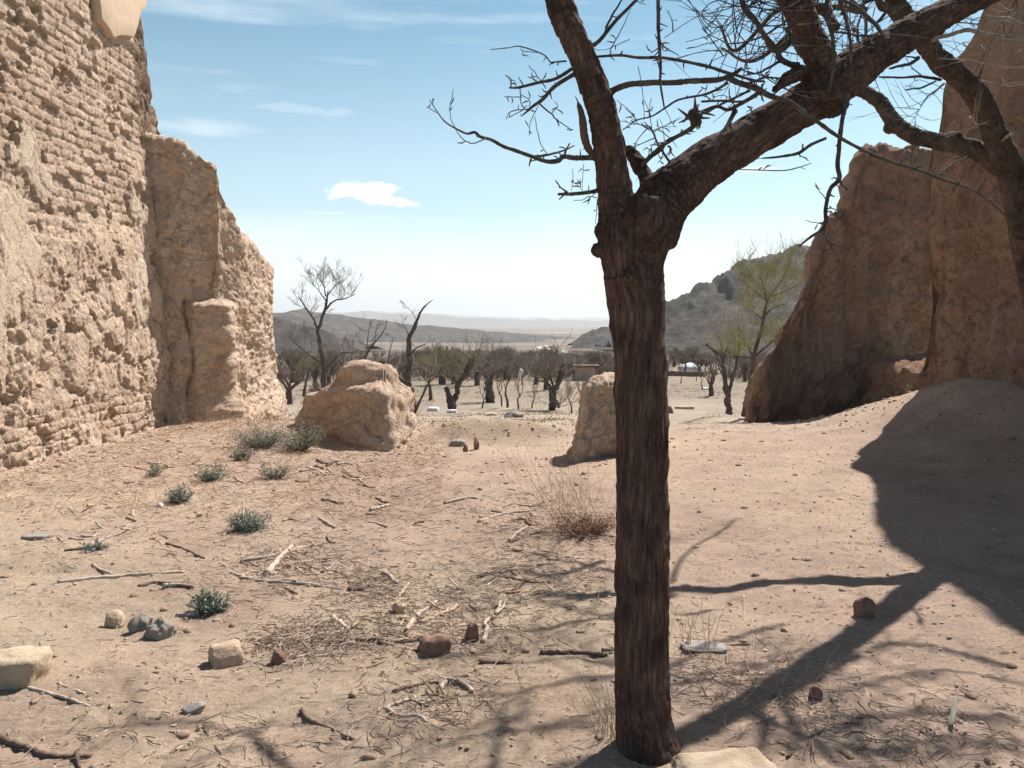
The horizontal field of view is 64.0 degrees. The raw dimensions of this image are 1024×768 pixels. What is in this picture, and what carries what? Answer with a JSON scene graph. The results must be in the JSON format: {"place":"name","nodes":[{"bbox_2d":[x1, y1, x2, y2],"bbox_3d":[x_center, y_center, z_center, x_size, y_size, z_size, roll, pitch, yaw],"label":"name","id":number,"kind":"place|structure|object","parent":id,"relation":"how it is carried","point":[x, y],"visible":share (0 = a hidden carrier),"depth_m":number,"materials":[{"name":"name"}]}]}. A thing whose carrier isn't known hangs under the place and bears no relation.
{"place":"outdoors","nodes":[
{"label":"outdoors","id":0,"kind":"place"},
{"bbox_2d":[272,317,381,352],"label":"hill","id":1,"kind":"structure","parent":0,"point":[283,327],"depth_m":399.48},
{"bbox_2d":[272,308,576,342],"bbox_3d":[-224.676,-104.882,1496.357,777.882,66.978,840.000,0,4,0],"label":"hill","id":2,"kind":"structure","parent":0,"point":[343,326],"depth_m":1322.03,"materials":[{"name":"grey"}]},
{"bbox_2d":[318,311,608,320],"bbox_3d":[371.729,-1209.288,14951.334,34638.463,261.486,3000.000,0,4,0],"label":"hills","id":3,"kind":"structure","parent":0,"point":[533,318],"depth_m":14730.96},
{"bbox_2d":[325,311,608,325],"bbox_3d":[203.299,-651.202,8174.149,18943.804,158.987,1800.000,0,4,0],"label":"hills","id":4,"kind":"structure","parent":0,"point":[432,319],"depth_m":7785.18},
{"bbox_2d":[458,338,515,402],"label":"pollard tree","id":5,"kind":"object","parent":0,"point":[489,395],"visible":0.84,"depth_m":41.94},
{"bbox_2d":[0,326,1023,767],"bbox_3d":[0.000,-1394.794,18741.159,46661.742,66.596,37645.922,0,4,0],"label":"ground","id":6,"kind":"structure","parent":0,"point":[552,684],"depth_m":4.94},
{"bbox_2d":[0,645,54,689],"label":"stone","id":7,"kind":"object","parent":6,"relation":"on","point":[22,667],"visible":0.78,"depth_m":3.56,"materials":[{"name":"stone"}]},
{"bbox_2d":[21,533,52,540],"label":"stone","id":8,"kind":"object","parent":6,"relation":"on","point":[33,536],"visible":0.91,"depth_m":6.07,"materials":[{"name":"stone"}]},
{"bbox_2d":[0,733,91,767],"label":"stick","id":9,"kind":"object","parent":6,"relation":"on","point":[7,740],"visible":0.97,"depth_m":2.99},
{"bbox_2d":[25,686,93,708],"bbox_3d":[-1.896,1.314,3.441,0.443,0.027,0.036,2,5,26],"label":"stick","id":10,"kind":"object","parent":6,"relation":"on","point":[50,693],"visible":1,"depth_m":3.46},
{"bbox_2d":[79,537,110,551],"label":"shrub","id":11,"kind":"object","parent":6,"relation":"on","point":[95,546],"visible":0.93,"depth_m":5.73,"materials":[{"name":"green plant"}]},
{"bbox_2d":[104,610,125,628],"bbox_3d":[-2.103,1.263,4.346,0.107,0.124,0.103,-3,5,-31],"label":"stone","id":12,"kind":"object","parent":6,"relation":"on","point":[114,619],"visible":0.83,"depth_m":4.31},
{"bbox_2d":[57,563,183,583],"bbox_3d":[-2.443,1.204,5.195,0.677,0.046,0.418,0,4,0],"label":"stick","id":13,"kind":"object","parent":6,"relation":"on","point":[109,575],"visible":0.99,"depth_m":5.16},
{"bbox_2d":[127,613,152,634],"bbox_3d":[-1.930,1.253,4.246,0.132,0.130,0.107,0,4,0],"label":"stone","id":14,"kind":"object","parent":6,"relation":"on","point":[141,622],"visible":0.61,"depth_m":4.22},
{"bbox_2d":[0,0,288,471],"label":"ruined wall","id":15,"kind":"structure","parent":6,"relation":"on","point":[133,262],"depth_m":10.73,"materials":[{"name":"brick"}]},
{"bbox_2d":[143,462,164,476],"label":"shrub","id":16,"kind":"object","parent":6,"relation":"on","point":[155,468],"visible":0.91,"depth_m":8.44,"materials":[{"name":"green plant"}]},
{"bbox_2d":[144,616,176,640],"bbox_3d":[-1.801,1.263,4.192,0.130,0.142,0.137,3,5,36],"label":"stone","id":17,"kind":"object","parent":6,"relation":"on","point":[160,628],"visible":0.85,"depth_m":4.16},
{"bbox_2d":[138,581,194,588],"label":"stick","id":18,"kind":"object","parent":6,"relation":"on","point":[147,583],"visible":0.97,"depth_m":5.00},
{"bbox_2d":[164,483,198,502],"bbox_3d":[-2.989,0.988,7.379,0.264,0.201,0.327,-4,6,-40],"label":"shrub","id":19,"kind":"object","parent":6,"relation":"on","point":[179,495],"visible":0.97,"depth_m":7.33,"materials":[{"name":"green plant"}]},
{"bbox_2d":[165,542,204,558],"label":"stick","id":20,"kind":"object","parent":6,"relation":"on","point":[185,549],"visible":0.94,"depth_m":5.80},
{"bbox_2d":[175,610,200,616],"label":"stone","id":21,"kind":"object","parent":6,"relation":"on","point":[185,614],"visible":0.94,"depth_m":4.48,"materials":[{"name":"stone"}]},
{"bbox_2d":[181,701,205,714],"bbox_3d":[-1.308,1.337,3.365,0.085,0.060,0.091,2,5,28],"label":"stone","id":22,"kind":"object","parent":6,"relation":"on","point":[196,707],"visible":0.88,"depth_m":3.34,"materials":[{"name":"stone"}]},
{"bbox_2d":[149,380,249,430],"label":"dry stalks","id":23,"kind":"object","parent":6,"relation":"on","point":[185,408],"visible":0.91,"depth_m":11.64,"materials":[{"name":"plant"}]},
{"bbox_2d":[188,459,231,481],"bbox_3d":[-3.042,0.879,8.272,0.394,0.254,0.381,3,5,30],"label":"shrub","id":24,"kind":"object","parent":6,"relation":"on","point":[208,476],"visible":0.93,"depth_m":8.22,"materials":[{"name":"green plant"}]},
{"bbox_2d":[185,588,235,615],"bbox_3d":[-1.674,1.214,4.537,0.257,0.157,0.220,-3,5,-34],"label":"shrub","id":25,"kind":"object","parent":6,"relation":"on","point":[208,602],"visible":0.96,"depth_m":4.52,"materials":[{"name":"green plant"}]},
{"bbox_2d":[208,639,243,669],"bbox_3d":[-1.344,1.285,3.850,0.146,0.149,0.110,-3,5,-35],"label":"loose brick","id":26,"kind":"object","parent":6,"relation":"on","point":[226,654],"visible":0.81,"depth_m":3.81,"materials":[{"name":"brick"}]},
{"bbox_2d":[0,413,461,523],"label":"straw litter","id":27,"kind":"object","parent":6,"relation":"on","point":[155,446],"visible":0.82,"depth_m":8.38,"materials":[{"name":"plant"}]},
{"bbox_2d":[227,444,254,460],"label":"shrub","id":28,"kind":"object","parent":6,"relation":"on","point":[240,453],"visible":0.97,"depth_m":9.37,"materials":[{"name":"green plant"}]},
{"bbox_2d":[221,508,273,531],"bbox_3d":[-2.035,1.060,6.362,0.414,0.209,0.344,1,5,16],"label":"shrub","id":29,"kind":"object","parent":6,"relation":"on","point":[245,523],"visible":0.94,"depth_m":6.32,"materials":[{"name":"green plant"}]},
{"bbox_2d":[207,391,305,431],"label":"dry stalks","id":30,"kind":"object","parent":6,"relation":"on","point":[255,408],"visible":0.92,"depth_m":11.24,"materials":[{"name":"plant"}]},
{"bbox_2d":[226,419,292,448],"bbox_3d":[-3.127,0.614,10.178,0.869,0.398,0.722,0,4,0],"label":"shrub","id":31,"kind":"object","parent":6,"relation":"on","point":[256,441],"visible":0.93,"depth_m":10.14,"materials":[{"name":"green plant"}]},
{"bbox_2d":[258,460,292,478],"bbox_3d":[-2.470,0.893,8.544,0.389,0.224,0.314,0,4,0],"label":"shrub","id":32,"kind":"object","parent":6,"relation":"on","point":[273,472],"visible":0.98,"depth_m":8.51,"materials":[{"name":"green plant"}]},
{"bbox_2d":[240,542,314,560],"bbox_3d":[-1.616,1.179,5.732,0.565,0.039,0.081,-4,6,-43],"label":"stick","id":33,"kind":"object","parent":6,"relation":"on","point":[257,557],"visible":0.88,"depth_m":5.61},
{"bbox_2d":[263,544,293,575],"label":"stick","id":34,"kind":"object","parent":6,"relation":"on","point":[271,567],"visible":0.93,"depth_m":5.45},
{"bbox_2d":[271,648,285,664],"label":"stone","id":35,"kind":"object","parent":6,"relation":"on","point":[278,657],"visible":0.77,"depth_m":3.84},
{"bbox_2d":[229,571,346,589],"bbox_3d":[-1.420,1.227,5.057,0.867,0.042,0.133,2,5,21],"label":"stick","id":36,"kind":"object","parent":6,"relation":"on","point":[291,581],"visible":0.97,"depth_m":5.07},
{"bbox_2d":[278,346,304,382],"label":"grove tree","id":37,"kind":"object","parent":6,"relation":"on","point":[287,355],"visible":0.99,"depth_m":62.01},
{"bbox_2d":[277,365,307,403],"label":"grove tree","id":38,"kind":"object","parent":6,"relation":"on","point":[282,375],"visible":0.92,"depth_m":40.02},
{"bbox_2d":[269,418,326,451],"bbox_3d":[-2.610,0.620,10.060,0.649,0.442,0.611,3,5,31],"label":"shrub","id":39,"kind":"object","parent":6,"relation":"on","point":[307,443],"visible":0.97,"depth_m":10.03,"materials":[{"name":"green plant"}]},
{"bbox_2d":[293,352,318,396],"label":"grove tree","id":40,"kind":"object","parent":6,"relation":"on","point":[312,363],"visible":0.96,"depth_m":46.14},
{"bbox_2d":[270,630,345,640],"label":"stick","id":41,"kind":"object","parent":6,"relation":"on","point":[296,637],"visible":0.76,"depth_m":4.17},
{"bbox_2d":[304,360,320,388],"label":"grove tree","id":42,"kind":"object","parent":6,"relation":"on","point":[316,370],"visible":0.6,"depth_m":53.12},
{"bbox_2d":[307,380,329,393],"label":"grove tree","id":43,"kind":"object","parent":6,"relation":"on","point":[317,388],"visible":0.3,"depth_m":36.14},
{"bbox_2d":[310,348,337,378],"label":"grove tree","id":44,"kind":"object","parent":6,"relation":"on","point":[328,354],"visible":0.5,"depth_m":58.72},
{"bbox_2d":[299,707,355,739],"bbox_3d":[-0.743,1.341,3.232,0.364,0.037,0.039,4,6,42],"label":"stick","id":45,"kind":"object","parent":6,"relation":"on","point":[302,712],"visible":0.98,"depth_m":3.25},
{"bbox_2d":[281,255,374,387],"bbox_3d":[-6.048,-1.450,27.087,3.094,5.567,1.410,0,4,0],"label":"bare tree","id":46,"kind":"object","parent":6,"relation":"on","point":[323,377],"visible":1,"depth_m":26.93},
{"bbox_2d":[318,356,339,383],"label":"grove tree","id":47,"kind":"object","parent":6,"relation":"on","point":[332,366],"visible":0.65,"depth_m":52.16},
{"bbox_2d":[318,516,348,530],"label":"stick","id":48,"kind":"object","parent":6,"relation":"on","point":[325,521],"visible":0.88,"depth_m":6.51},
{"bbox_2d":[331,614,350,631],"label":"stick","id":49,"kind":"object","parent":6,"relation":"on","point":[339,621],"visible":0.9,"depth_m":4.36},
{"bbox_2d":[294,359,420,451],"bbox_3d":[-1.957,0.297,11.399,1.412,1.287,2.790,-4,6,-43],"label":"mud brick lump","id":50,"kind":"object","parent":6,"relation":"on","point":[368,404],"visible":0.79,"depth_m":10.79,"materials":[{"name":"brick"}]},
{"bbox_2d":[347,576,387,591],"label":"stick","id":51,"kind":"object","parent":6,"relation":"on","point":[360,587],"visible":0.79,"depth_m":4.96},
{"bbox_2d":[352,313,406,367],"bbox_3d":[-4.561,-0.567,28.267,1.541,3.751,1.365,-4,6,-44],"label":"thin tree","id":52,"kind":"object","parent":6,"relation":"on","point":[369,349],"visible":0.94,"depth_m":28.00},
{"bbox_2d":[356,628,439,642],"bbox_3d":[-0.560,1.286,4.141,0.439,0.033,0.139,-2,5,-21],"label":"stick","id":53,"kind":"object","parent":6,"relation":"on","point":[378,639],"visible":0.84,"depth_m":4.11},
{"bbox_2d":[391,601,405,613],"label":"stone","id":54,"kind":"object","parent":6,"relation":"on","point":[398,606],"visible":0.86,"depth_m":4.56,"materials":[{"name":"beige stone"}]},
{"bbox_2d":[385,707,428,722],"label":"stick","id":55,"kind":"object","parent":6,"relation":"on","point":[422,717],"visible":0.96,"depth_m":3.29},
{"bbox_2d":[373,300,441,412],"bbox_3d":[-3.823,-0.884,29.968,2.517,4.371,1.215,-1,5,-16],"label":"dead tree","id":56,"kind":"object","parent":6,"relation":"on","point":[408,370],"visible":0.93,"depth_m":29.97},
{"bbox_2d":[392,680,438,692],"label":"stick","id":57,"kind":"object","parent":6,"relation":"on","point":[414,685],"visible":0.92,"depth_m":3.55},
{"bbox_2d":[403,600,437,631],"bbox_3d":[-0.507,1.264,4.484,0.055,0.041,0.496,1,4,12],"label":"stick","id":58,"kind":"object","parent":6,"relation":"on","point":[412,621],"visible":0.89,"depth_m":4.44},
{"bbox_2d":[412,348,436,399],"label":"grove tree","id":59,"kind":"object","parent":6,"relation":"on","point":[430,359],"visible":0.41,"depth_m":43.95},
{"bbox_2d":[418,633,450,656],"bbox_3d":[-0.376,1.279,3.977,0.159,0.126,0.131,-3,5,-33],"label":"stone","id":60,"kind":"object","parent":6,"relation":"on","point":[435,645],"visible":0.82,"depth_m":3.93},
{"bbox_2d":[416,604,458,624],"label":"stick","id":61,"kind":"object","parent":6,"relation":"on","point":[425,620],"visible":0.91,"depth_m":4.47,"materials":[{"name":"beige wood"}]},
{"bbox_2d":[429,341,458,384],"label":"grove tree","id":62,"kind":"object","parent":6,"relation":"on","point":[442,379],"visible":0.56,"depth_m":57.92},
{"bbox_2d":[403,332,500,409],"bbox_3d":[-2.596,-0.447,35.739,3.691,3.685,3.221,4,6,39],"label":"pollard tree","id":63,"kind":"object","parent":6,"relation":"on","point":[451,400],"visible":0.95,"depth_m":35.90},
{"bbox_2d":[435,677,473,692],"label":"stick","id":64,"kind":"object","parent":6,"relation":"on","point":[457,680],"visible":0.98,"depth_m":3.56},
{"bbox_2d":[449,439,465,445],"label":"stone","id":65,"kind":"object","parent":6,"relation":"on","point":[457,442],"visible":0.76,"depth_m":10.56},
{"bbox_2d":[443,496,477,503],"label":"stick","id":66,"kind":"object","parent":6,"relation":"on","point":[453,500],"visible":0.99,"depth_m":7.35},
{"bbox_2d":[465,622,478,641],"bbox_3d":[-0.200,1.265,4.138,0.070,0.127,0.067,-3,5,-32],"label":"stone","id":67,"kind":"object","parent":6,"relation":"on","point":[472,632],"visible":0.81,"depth_m":4.12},
{"bbox_2d":[465,352,488,385],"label":"grove tree","id":68,"kind":"object","parent":6,"relation":"on","point":[476,379],"visible":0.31,"depth_m":57.98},
{"bbox_2d":[480,598,505,642],"bbox_3d":[-0.109,1.269,4.437,0.069,0.040,0.692,1,4,9],"label":"stick","id":69,"kind":"object","parent":6,"relation":"on","point":[487,627],"visible":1,"depth_m":4.39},
{"bbox_2d":[479,659,512,663],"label":"stick","id":70,"kind":"object","parent":6,"relation":"on","point":[483,661],"visible":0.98,"depth_m":3.82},
{"bbox_2d":[494,372,510,405],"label":"tree","id":71,"kind":"object","parent":6,"relation":"on","point":[500,379],"visible":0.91,"depth_m":39.19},
{"bbox_2d":[477,509,532,522],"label":"stick","id":72,"kind":"object","parent":6,"relation":"on","point":[500,514],"visible":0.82,"depth_m":6.90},
{"bbox_2d":[491,356,521,407],"bbox_3d":[-0.223,-0.048,37.998,1.357,2.772,1.916,1,5,15],"label":"tree","id":73,"kind":"object","parent":6,"relation":"on","point":[507,382],"visible":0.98,"depth_m":37.94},
{"bbox_2d":[497,345,516,379],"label":"grove tree","id":74,"kind":"object","parent":6,"relation":"on","point":[505,356],"visible":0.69,"depth_m":65.99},
{"bbox_2d":[0,420,1023,767],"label":"twig litter","id":75,"kind":"object","parent":6,"relation":"on","point":[314,630],"visible":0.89,"depth_m":4.27,"materials":[{"name":"wood"}]},
{"bbox_2d":[0,378,1023,767],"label":"earth clods","id":76,"kind":"object","parent":6,"relation":"on","point":[848,754],"visible":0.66,"depth_m":5.62,"materials":[{"name":"soil"}]},
{"bbox_2d":[0,378,1023,767],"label":"pebbles","id":77,"kind":"object","parent":6,"relation":"on","point":[530,598],"visible":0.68,"depth_m":4.67,"materials":[{"name":"beige stone"}]},
{"bbox_2d":[0,385,1023,767],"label":"scattered litter","id":78,"kind":"object","parent":6,"relation":"on","point":[534,621],"visible":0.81,"depth_m":4.28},
{"bbox_2d":[504,411,523,417],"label":"stone","id":79,"kind":"object","parent":6,"relation":"on","point":[512,414],"visible":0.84,"depth_m":21.96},
{"bbox_2d":[283,384,745,426],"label":"dry grass","id":80,"kind":"structure","parent":6,"relation":"on","point":[529,419],"depth_m":27.46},
{"bbox_2d":[509,373,526,408],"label":"tree","id":81,"kind":"object","parent":6,"relation":"on","point":[517,385],"visible":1,"depth_m":37.03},
{"bbox_2d":[276,348,764,380],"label":"scrub","id":82,"kind":"object","parent":6,"relation":"on","point":[529,374],"visible":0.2,"depth_m":70.30,"materials":[{"name":"plant"}]},
{"bbox_2d":[508,576,550,583],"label":"stick","id":83,"kind":"object","parent":6,"relation":"on","point":[512,577],"visible":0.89,"depth_m":5.09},
{"bbox_2d":[535,361,554,389],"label":"grove tree","id":84,"kind":"object","parent":6,"relation":"on","point":[545,386],"visible":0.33,"depth_m":52.01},
{"bbox_2d":[539,344,559,355],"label":"grove tree","id":85,"kind":"object","parent":6,"relation":"on","point":[546,351],"visible":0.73,"depth_m":80.78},
{"bbox_2d":[488,417,616,536],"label":"dry stalks","id":86,"kind":"object","parent":6,"relation":"on","point":[559,506],"visible":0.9,"depth_m":6.34,"materials":[{"name":"plant"}]},
{"bbox_2d":[506,329,601,409],"bbox_3d":[1.962,-0.650,37.086,3.761,3.816,3.254,-3,5,-38],"label":"pollard tree","id":87,"kind":"object","parent":6,"relation":"on","point":[553,403],"visible":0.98,"depth_m":37.01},
{"bbox_2d":[563,377,576,412],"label":"tree","id":88,"kind":"object","parent":6,"relation":"on","point":[570,389],"visible":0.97,"depth_m":34.18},
{"bbox_2d":[540,648,613,656],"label":"stick","id":89,"kind":"object","parent":6,"relation":"on","point":[562,652],"visible":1,"depth_m":3.93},
{"bbox_2d":[551,506,615,540],"bbox_3d":[0.588,1.051,6.244,0.558,0.253,0.552,1,5,15],"label":"dry bush","id":90,"kind":"object","parent":6,"relation":"on","point":[593,529],"visible":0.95,"depth_m":6.22,"materials":[{"name":"plant"}]},
{"bbox_2d":[572,364,599,380],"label":"shed","id":91,"kind":"structure","parent":6,"relation":"on","point":[589,369],"depth_m":65.31,"materials":[{"name":"beige brick"}]},
{"bbox_2d":[566,372,615,461],"bbox_3d":[1.102,0.458,9.967,1.006,1.202,1.340,0,4,0],"label":"mud brick stub","id":92,"kind":"object","parent":6,"relation":"on","point":[596,419],"visible":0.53,"depth_m":9.61,"materials":[{"name":"brick"}]},
{"bbox_2d":[567,656,618,743],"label":"dry stalks","id":93,"kind":"object","parent":6,"relation":"on","point":[607,722],"visible":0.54,"depth_m":3.13,"materials":[{"name":"plant"}]},
{"bbox_2d":[592,351,607,373],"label":"grove tree","id":94,"kind":"object","parent":6,"relation":"on","point":[596,355],"visible":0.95,"depth_m":69.54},
{"bbox_2d":[671,344,698,371],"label":"grove tree","id":95,"kind":"object","parent":6,"relation":"on","point":[682,352],"visible":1,"depth_m":79.24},
{"bbox_2d":[668,371,704,376],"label":"wall","id":96,"kind":"structure","parent":6,"relation":"on","point":[686,373],"depth_m":75.92,"materials":[{"name":"red stone"}]},
{"bbox_2d":[677,363,702,371],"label":"white tent","id":97,"kind":"object","parent":6,"relation":"on","point":[690,368],"visible":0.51,"depth_m":81.25,"materials":[{"name":"fabric"}]},
{"bbox_2d":[685,347,698,362],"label":"grove tree","id":98,"kind":"object","parent":6,"relation":"on","point":[689,354],"visible":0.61,"depth_m":96.11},
{"bbox_2d":[669,598,724,661],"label":"dry stalks","id":99,"kind":"object","parent":6,"relation":"on","point":[682,646],"visible":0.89,"depth_m":3.87,"materials":[{"name":"plant"}]},
{"bbox_2d":[692,353,706,370],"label":"grove tree","id":100,"kind":"object","parent":6,"relation":"on","point":[697,361],"visible":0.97,"depth_m":77.83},
{"bbox_2d":[680,640,726,653],"bbox_3d":[0.929,1.279,3.974,0.234,0.038,0.130,0,4,6],"label":"stone","id":101,"kind":"object","parent":6,"relation":"on","point":[697,646],"visible":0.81,"depth_m":3.94,"materials":[{"name":"stone"}]},
{"bbox_2d":[700,366,718,395],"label":"grove tree","id":102,"kind":"object","parent":6,"relation":"on","point":[713,372],"visible":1,"depth_m":47.05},
{"bbox_2d":[427,0,1007,765],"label":"bare tree","id":103,"kind":"object","parent":6,"relation":"on","point":[637,234],"visible":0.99,"depth_m":2.89,"materials":[{"name":"brown plant"}]},
{"bbox_2d":[670,747,776,767],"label":"stone","id":104,"kind":"object","parent":6,"relation":"on","point":[749,757],"visible":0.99,"depth_m":2.93,"materials":[{"name":"stone"}]},
{"bbox_2d":[687,293,761,414],"bbox_3d":[6.106,-0.998,24.205,2.064,3.781,2.394,2,5,28],"label":"bare tree","id":105,"kind":"object","parent":6,"relation":"on","point":[726,388],"visible":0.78,"depth_m":24.00,"materials":[{"name":"plant"}]},
{"bbox_2d":[738,359,750,381],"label":"grove tree","id":106,"kind":"object","parent":6,"relation":"on","point":[745,367],"visible":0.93,"depth_m":63.26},
{"bbox_2d":[685,232,811,416],"bbox_3d":[6.572,-1.560,21.765,3.679,4.934,2.503,0,4,0],"label":"bare tree","id":107,"kind":"object","parent":6,"relation":"on","point":[754,354],"visible":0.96,"depth_m":21.83,"materials":[{"name":"plant"}]},
{"bbox_2d":[689,630,841,717],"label":"dry stalks","id":108,"kind":"object","parent":6,"relation":"on","point":[770,680],"visible":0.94,"depth_m":3.48,"materials":[{"name":"plant"}]},
{"bbox_2d":[809,685,822,699],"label":"stone","id":109,"kind":"object","parent":6,"relation":"on","point":[816,690],"visible":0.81,"depth_m":3.46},
{"bbox_2d":[652,0,1023,306],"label":"bare tree","id":110,"kind":"object","parent":6,"relation":"on","point":[996,154],"visible":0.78,"depth_m":6.33,"materials":[{"name":"brown plant"}]},
{"bbox_2d":[853,597,876,618],"bbox_3d":[1.906,1.234,4.426,0.112,0.168,0.094,-1,4,-13],"label":"stone","id":111,"kind":"object","parent":6,"relation":"on","point":[864,607],"visible":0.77,"depth_m":4.39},
{"bbox_2d":[742,0,1023,423],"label":"ruined wall","id":112,"kind":"structure","parent":6,"relation":"on","point":[915,287],"depth_m":14.92,"materials":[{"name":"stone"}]},
{"bbox_2d":[949,696,958,724],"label":"dry leaf","id":113,"kind":"object","parent":6,"relation":"on","point":[953,713],"visible":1,"depth_m":3.26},
{"bbox_2d":[140,0,982,318],"label":"sky","id":114,"kind":"structure","parent":0,"point":[315,122],"materials":[{"name":"blue"}]},
{"bbox_2d":[568,327,612,348],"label":"hill","id":115,"kind":"structure","parent":0,"point":[592,338],"depth_m":612.52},
{"bbox_2d":[595,244,809,353],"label":"hill","id":116,"kind":"structure","parent":0,"point":[695,301],"depth_m":368.88,"materials":[{"name":"stone"}]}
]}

